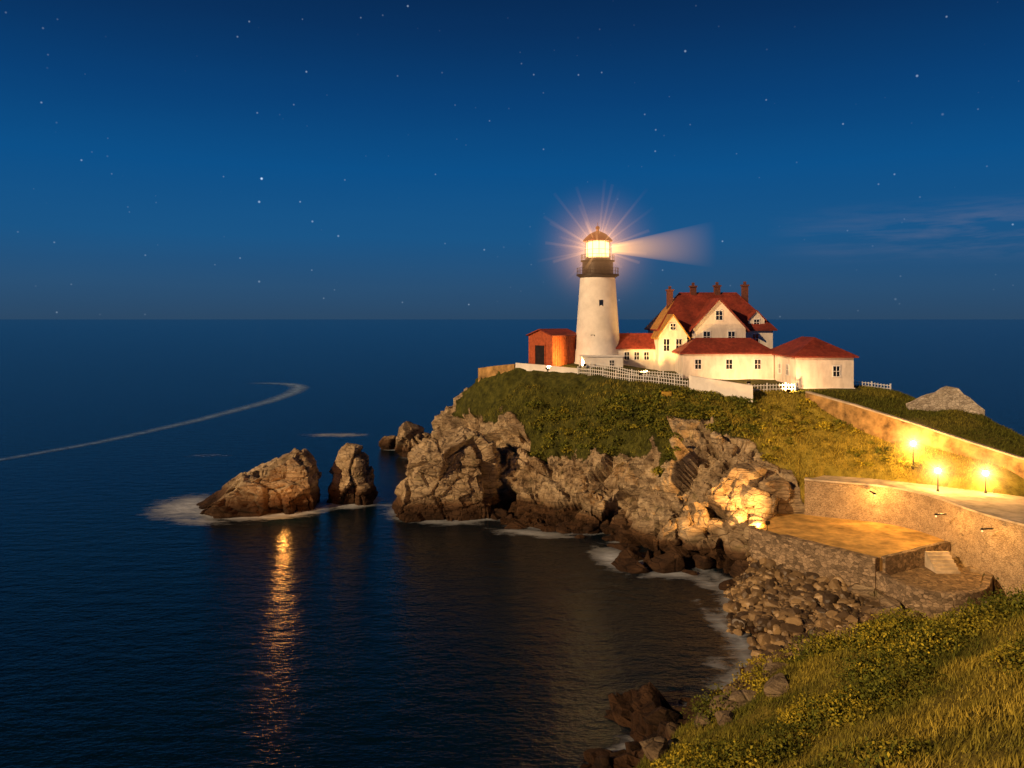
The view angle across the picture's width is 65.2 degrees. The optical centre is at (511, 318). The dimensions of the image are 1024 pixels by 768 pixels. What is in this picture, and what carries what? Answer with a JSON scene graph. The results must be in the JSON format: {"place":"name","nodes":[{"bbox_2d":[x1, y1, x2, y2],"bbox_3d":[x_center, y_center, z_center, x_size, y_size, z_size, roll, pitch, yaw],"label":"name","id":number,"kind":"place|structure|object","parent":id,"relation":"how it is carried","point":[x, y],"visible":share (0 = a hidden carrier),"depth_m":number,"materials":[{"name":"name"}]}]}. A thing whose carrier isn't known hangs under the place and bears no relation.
{"place":"outdoors","nodes":[
{"label":"outdoors","id":0,"kind":"place"},
{"bbox_2d":[0,319,1023,767],"bbox_3d":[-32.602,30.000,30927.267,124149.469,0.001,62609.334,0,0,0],"label":"sea","id":1,"kind":"structure","parent":0,"point":[150,617],"depth_m":93.20,"materials":[{"name":"liquid"}]},
{"bbox_2d":[0,383,304,459],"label":"boat wake","id":2,"kind":"object","parent":1,"relation":"on","point":[288,394],"visible":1,"depth_m":294.19,"materials":[{"name":"white liquid"}]},
{"bbox_2d":[196,448,321,518],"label":"sea rock","id":3,"kind":"object","parent":1,"relation":"in","point":[287,483],"visible":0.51,"depth_m":124.52,"materials":[{"name":"stone"}]},
{"bbox_2d":[326,443,377,505],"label":"sea rock","id":4,"kind":"object","parent":1,"relation":"in","point":[351,471],"visible":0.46,"depth_m":130.05,"materials":[{"name":"stone"}]},
{"bbox_2d":[379,435,396,449],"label":"sea rock","id":5,"kind":"object","parent":1,"relation":"in","point":[387,442],"visible":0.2,"depth_m":183.59,"materials":[{"name":"stone"}]},
{"bbox_2d":[395,421,430,457],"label":"sea rock","id":6,"kind":"object","parent":1,"relation":"in","point":[410,436],"visible":0.38,"depth_m":173.37,"materials":[{"name":"stone"}]},
{"bbox_2d":[392,426,503,522],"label":"sea rock","id":7,"kind":"object","parent":1,"relation":"in","point":[452,474],"visible":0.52,"depth_m":121.06,"materials":[{"name":"stone"}]},
{"bbox_2d":[0,0,1023,318],"label":"sky","id":8,"kind":"structure","parent":0,"point":[160,159],"materials":[{"name":"blue"}]},
{"bbox_2d":[485,379,777,472],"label":"cliff grass","id":9,"kind":"structure","parent":0,"point":[632,390],"depth_m":122.62,"materials":[{"name":"green plant"}]},
{"bbox_2d":[676,339,681,347],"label":"window pane","id":10,"kind":"object","parent":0,"point":[678,342],"visible":0.64,"depth_m":135.17,"materials":[{"name":"black glass"}]},
{"bbox_2d":[704,332,709,337],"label":"window pane","id":11,"kind":"object","parent":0,"point":[706,333],"visible":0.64,"depth_m":135.57,"materials":[{"name":"black glass"}]},
{"bbox_2d":[422,363,1023,767],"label":"headland terrain","id":12,"kind":"structure","parent":0,"point":[596,485],"depth_m":107.90,"materials":[{"name":"stone"}]},
{"bbox_2d":[478,364,514,381],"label":"tan garden wall","id":13,"kind":"structure","parent":12,"relation":"on","point":[486,372],"depth_m":144.06,"materials":[{"name":"beige concrete"}]},
{"bbox_2d":[515,363,578,372],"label":"white curb wall","id":14,"kind":"structure","parent":12,"relation":"on","point":[531,367],"depth_m":136.97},
{"bbox_2d":[526,328,576,365],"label":"red shed","id":15,"kind":"structure","parent":12,"relation":"on","point":[553,347],"depth_m":139.13,"materials":[{"name":"red brick"}]},
{"bbox_2d":[535,345,543,364],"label":"shed door","id":16,"kind":"structure","parent":15,"relation":"in","point":[539,349],"depth_m":139.52,"materials":[{"name":"black wood"}]},
{"bbox_2d":[574,223,618,363],"bbox_3d":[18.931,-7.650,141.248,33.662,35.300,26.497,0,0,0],"label":"lighthouse","id":17,"kind":"object","parent":12,"relation":"on","point":[597,331],"visible":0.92,"depth_m":138.28,"materials":[{"name":"white paint"}]},
{"bbox_2d":[579,333,655,369],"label":"covered passage","id":18,"kind":"object","parent":12,"relation":"on","point":[635,349],"visible":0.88,"depth_m":138.60,"materials":[{"name":"white paint"}]},
{"bbox_2d":[625,352,628,359],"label":"window pane","id":19,"kind":"structure","parent":18,"relation":"in","point":[626,353],"depth_m":138.57,"materials":[{"name":"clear glass"}]},
{"bbox_2d":[634,352,638,359],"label":"window pane","id":20,"kind":"structure","parent":18,"relation":"in","point":[634,352],"depth_m":138.57,"materials":[{"name":"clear glass"}]},
{"bbox_2d":[643,351,649,359],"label":"window frame","id":21,"kind":"structure","parent":18,"relation":"in","point":[643,351],"depth_m":138.53,"materials":[{"name":"white wood"}]},
{"bbox_2d":[644,352,648,359],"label":"window pane","id":22,"kind":"structure","parent":18,"relation":"in","point":[644,352],"depth_m":138.57,"materials":[{"name":"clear glass"}]},
{"bbox_2d":[579,360,682,378],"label":"picket fence","id":23,"kind":"object","parent":12,"relation":"on","point":[636,371],"visible":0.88,"depth_m":130.51,"materials":[{"name":"white wood"}]},
{"bbox_2d":[577,366,687,386],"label":"picket fence","id":24,"kind":"object","parent":12,"relation":"on","point":[629,378],"visible":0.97,"depth_m":126.44,"materials":[{"name":"white wood"}]},
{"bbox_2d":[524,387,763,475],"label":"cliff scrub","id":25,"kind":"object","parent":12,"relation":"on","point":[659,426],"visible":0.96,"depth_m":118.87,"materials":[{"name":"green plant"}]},
{"bbox_2d":[662,391,671,398],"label":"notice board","id":26,"kind":"object","parent":12,"relation":"on","point":[667,393],"visible":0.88,"depth_m":119.55,"materials":[{"name":"wood"}]},
{"bbox_2d":[654,316,686,370],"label":"gable walls","id":27,"kind":"structure","parent":12,"relation":"on","point":[664,361],"depth_m":135.20,"materials":[{"name":"white paint"}]},
{"bbox_2d":[663,338,669,351],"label":"window frame","id":28,"kind":"object","parent":27,"relation":"attached to","point":[666,344],"visible":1,"depth_m":135.11,"materials":[{"name":"white wood"}]},
{"bbox_2d":[664,339,668,350],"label":"window pane","id":29,"kind":"object","parent":28,"relation":"in","point":[665,344],"visible":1,"depth_m":135.17,"materials":[{"name":"black glass"}]},
{"bbox_2d":[651,314,689,338],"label":"gable roof","id":30,"kind":"structure","parent":27,"relation":"on","point":[655,334],"depth_m":135.82,"materials":[{"name":"tile"}]},
{"bbox_2d":[404,462,998,622],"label":"shore rocks","id":31,"kind":"object","parent":12,"relation":"on","point":[730,534],"visible":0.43,"depth_m":98.17,"materials":[{"name":"stone"}]},
{"bbox_2d":[648,330,772,348],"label":"walls","id":32,"kind":"structure","parent":12,"relation":"on","point":[766,338],"depth_m":138.00,"materials":[{"name":"white paint"}]},
{"bbox_2d":[644,292,777,330],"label":"roof","id":33,"kind":"structure","parent":32,"relation":"on","point":[684,308],"depth_m":141.41,"materials":[{"name":"red"}]},
{"bbox_2d":[666,291,672,308],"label":"chimney","id":34,"kind":"object","parent":33,"relation":"on","point":[669,298],"visible":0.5,"depth_m":142.50,"materials":[{"name":"brick"}]},
{"bbox_2d":[690,287,696,294],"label":"chimney","id":35,"kind":"object","parent":33,"relation":"on","point":[693,290],"visible":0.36,"depth_m":143.50,"materials":[{"name":"brick"}]},
{"bbox_2d":[714,287,720,294],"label":"chimney","id":36,"kind":"object","parent":33,"relation":"on","point":[717,290],"visible":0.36,"depth_m":143.50,"materials":[{"name":"brick"}]},
{"bbox_2d":[741,286,747,301],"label":"chimney","id":37,"kind":"object","parent":33,"relation":"on","point":[744,292],"visible":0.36,"depth_m":143.50,"materials":[{"name":"brick"}]},
{"bbox_2d":[748,311,764,323],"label":"dormer walls","id":38,"kind":"structure","parent":33,"relation":"on","point":[756,315],"depth_m":138.40,"materials":[{"name":"white paint"}]},
{"bbox_2d":[746,310,766,320],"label":"dormer roof","id":39,"kind":"structure","parent":33,"relation":"attached to","point":[753,312],"depth_m":138.29,"materials":[{"name":"red"}]},
{"bbox_2d":[689,300,745,340],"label":"front gable walls","id":40,"kind":"structure","parent":12,"relation":"on","point":[721,329],"depth_m":135.60,"materials":[{"name":"white paint"}]},
{"bbox_2d":[686,298,749,331],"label":"front gable roof","id":41,"kind":"structure","parent":40,"relation":"on","point":[707,307],"depth_m":136.02,"materials":[{"name":"red"}]},
{"bbox_2d":[715,310,722,320],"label":"window frame","id":42,"kind":"object","parent":40,"relation":"attached to","point":[718,315],"visible":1,"depth_m":135.51,"materials":[{"name":"white wood"}]},
{"bbox_2d":[716,311,721,319],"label":"window pane","id":43,"kind":"object","parent":42,"relation":"in","point":[718,313],"visible":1,"depth_m":135.57,"materials":[{"name":"black glass"}]},
{"bbox_2d":[689,375,752,401],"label":"white parapet wall","id":44,"kind":"structure","parent":12,"relation":"on","point":[724,388],"depth_m":116.81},
{"bbox_2d":[675,353,773,378],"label":"wing walls","id":45,"kind":"structure","parent":12,"relation":"on","point":[713,366],"depth_m":129.00,"materials":[{"name":"white paint"}]},
{"bbox_2d":[694,359,701,369],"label":"window frame","id":46,"kind":"object","parent":45,"relation":"attached to","point":[697,364],"visible":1,"depth_m":128.91,"materials":[{"name":"white wood"}]},
{"bbox_2d":[695,360,700,368],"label":"window pane","id":47,"kind":"object","parent":46,"relation":"in","point":[697,362],"visible":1,"depth_m":128.97,"materials":[{"name":"black glass"}]},
{"bbox_2d":[672,338,774,353],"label":"wing roof","id":48,"kind":"structure","parent":45,"relation":"on","point":[722,346],"depth_m":129.98,"materials":[{"name":"red tile"}]},
{"bbox_2d":[725,359,732,369],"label":"window frame","id":49,"kind":"object","parent":45,"relation":"attached to","point":[728,364],"visible":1,"depth_m":128.91,"materials":[{"name":"white wood"}]},
{"bbox_2d":[726,360,731,368],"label":"window pane","id":50,"kind":"object","parent":49,"relation":"in","point":[728,362],"visible":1,"depth_m":128.97,"materials":[{"name":"black glass"}]},
{"bbox_2d":[754,359,761,369],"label":"window frame","id":51,"kind":"object","parent":45,"relation":"attached to","point":[757,364],"visible":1,"depth_m":128.91,"materials":[{"name":"white wood"}]},
{"bbox_2d":[755,360,760,368],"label":"window pane","id":52,"kind":"object","parent":51,"relation":"in","point":[759,362],"visible":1,"depth_m":128.97,"materials":[{"name":"black glass"}]},
{"bbox_2d":[592,633,864,767],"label":"cove rocks","id":53,"kind":"object","parent":12,"relation":"on","point":[664,720],"visible":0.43,"depth_m":52.81,"materials":[{"name":"stone"}]},
{"bbox_2d":[748,381,798,391],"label":"picket fence","id":54,"kind":"object","parent":12,"relation":"on","point":[796,386],"visible":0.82,"depth_m":117.72,"materials":[{"name":"white wood"}]},
{"bbox_2d":[774,355,853,387],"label":"annex walls","id":55,"kind":"structure","parent":12,"relation":"on","point":[810,372],"depth_m":119.40,"materials":[{"name":"white paint"}]},
{"bbox_2d":[778,362,780,373],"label":"window frame","id":56,"kind":"object","parent":55,"relation":"attached to","point":[779,368],"visible":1,"depth_m":126.59,"materials":[{"name":"white wood"}]},
{"bbox_2d":[772,336,858,357],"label":"annex roof","id":57,"kind":"structure","parent":55,"relation":"on","point":[806,347],"depth_m":120.93,"materials":[{"name":"red tile"}]},
{"bbox_2d":[832,365,840,376],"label":"window frame","id":58,"kind":"object","parent":55,"relation":"attached to","point":[836,371],"visible":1,"depth_m":119.32,"materials":[{"name":"white wood"}]},
{"bbox_2d":[833,366,839,375],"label":"window pane","id":59,"kind":"object","parent":58,"relation":"in","point":[834,369],"visible":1,"depth_m":119.37,"materials":[{"name":"black glass"}]},
{"bbox_2d":[631,608,1023,767],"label":"foreground grass","id":60,"kind":"structure","parent":12,"relation":"on","point":[978,703],"depth_m":38.19,"materials":[{"name":"green plant"}]},
{"bbox_2d":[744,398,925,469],"bbox_3d":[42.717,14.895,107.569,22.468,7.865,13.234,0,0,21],"label":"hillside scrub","id":61,"kind":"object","parent":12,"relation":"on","point":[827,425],"visible":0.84,"depth_m":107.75,"materials":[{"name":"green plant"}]},
{"bbox_2d":[723,551,948,665],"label":"beach cobbles","id":62,"kind":"object","parent":12,"relation":"on","point":[762,594],"visible":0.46,"depth_m":78.25,"materials":[{"name":"stone"}]},
{"bbox_2d":[651,585,1023,767],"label":"scrub bushes","id":63,"kind":"object","parent":12,"relation":"on","point":[878,630],"visible":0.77,"depth_m":43.66,"materials":[{"name":"green plant"}]},
{"bbox_2d":[749,511,949,588],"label":"stone terrace","id":64,"kind":"structure","parent":12,"relation":"on","point":[849,552],"depth_m":87.01,"materials":[{"name":"beige stone"}]},
{"bbox_2d":[765,521,769,529],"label":"floodlight","id":65,"kind":"object","parent":64,"relation":"on","point":[767,523],"visible":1,"depth_m":91.44,"materials":[{"name":"black metal"}]},
{"bbox_2d":[690,384,1023,488],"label":"hillside grass","id":66,"kind":"structure","parent":12,"relation":"on","point":[906,397],"depth_m":105.60,"materials":[{"name":"green plant"}]},
{"bbox_2d":[856,381,890,389],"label":"picket fence","id":67,"kind":"object","parent":12,"relation":"on","point":[872,383],"visible":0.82,"depth_m":120.73,"materials":[{"name":"white wood"}]},
{"bbox_2d":[911,440,915,469],"bbox_3d":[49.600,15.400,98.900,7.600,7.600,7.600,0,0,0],"label":"street lamp","id":68,"kind":"object","parent":12,"relation":"on","point":[913,443],"visible":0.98,"depth_m":98.81,"materials":[{"name":"black metal"}]},
{"bbox_2d":[805,393,1023,478],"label":"hillside retaining wall","id":69,"kind":"structure","parent":12,"relation":"on","point":[885,428],"depth_m":102.78,"materials":[{"name":"beige concrete"}]},
{"bbox_2d":[805,391,1023,459],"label":"coping","id":70,"kind":"object","parent":69,"relation":"on","point":[929,428],"visible":1,"depth_m":101.30,"materials":[{"name":"concrete"}]},
{"bbox_2d":[876,551,992,617],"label":"terrace","id":71,"kind":"structure","parent":12,"relation":"on","point":[939,582],"depth_m":77.75,"materials":[{"name":"brown stone"}]},
{"bbox_2d":[935,466,940,491],"bbox_3d":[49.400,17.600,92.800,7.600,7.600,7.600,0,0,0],"label":"street lamp","id":72,"kind":"object","parent":12,"relation":"on","point":[937,470],"visible":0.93,"depth_m":92.73,"materials":[{"name":"black metal"}]},
{"bbox_2d":[906,386,984,415],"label":"rock outcrop","id":73,"kind":"object","parent":12,"relation":"on","point":[948,397],"visible":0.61,"depth_m":108.48,"materials":[{"name":"grey stone"}]},
{"bbox_2d":[983,469,988,492],"bbox_3d":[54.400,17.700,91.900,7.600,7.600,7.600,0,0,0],"label":"street lamp","id":74,"kind":"object","parent":12,"relation":"on","point":[985,473],"visible":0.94,"depth_m":91.79,"materials":[{"name":"black metal"}]},
{"bbox_2d":[961,592,1023,618],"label":"hedge scrub","id":75,"kind":"object","parent":12,"relation":"on","point":[1013,607],"visible":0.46,"depth_m":46.94,"materials":[{"name":"green plant"}]},
{"bbox_2d":[728,332,734,337],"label":"window pane","id":76,"kind":"object","parent":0,"point":[729,333],"visible":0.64,"depth_m":135.57,"materials":[{"name":"black glass"}]},
{"bbox_2d":[799,388,854,388],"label":"annex foundation","id":77,"kind":"object","parent":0,"point":[823,388],"visible":0.07,"depth_m":119.25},
{"bbox_2d":[804,475,1023,599],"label":"stone retaining wall","id":78,"kind":"structure","parent":0,"point":[997,551],"depth_m":88.92,"materials":[{"name":"concrete"}]}
]}

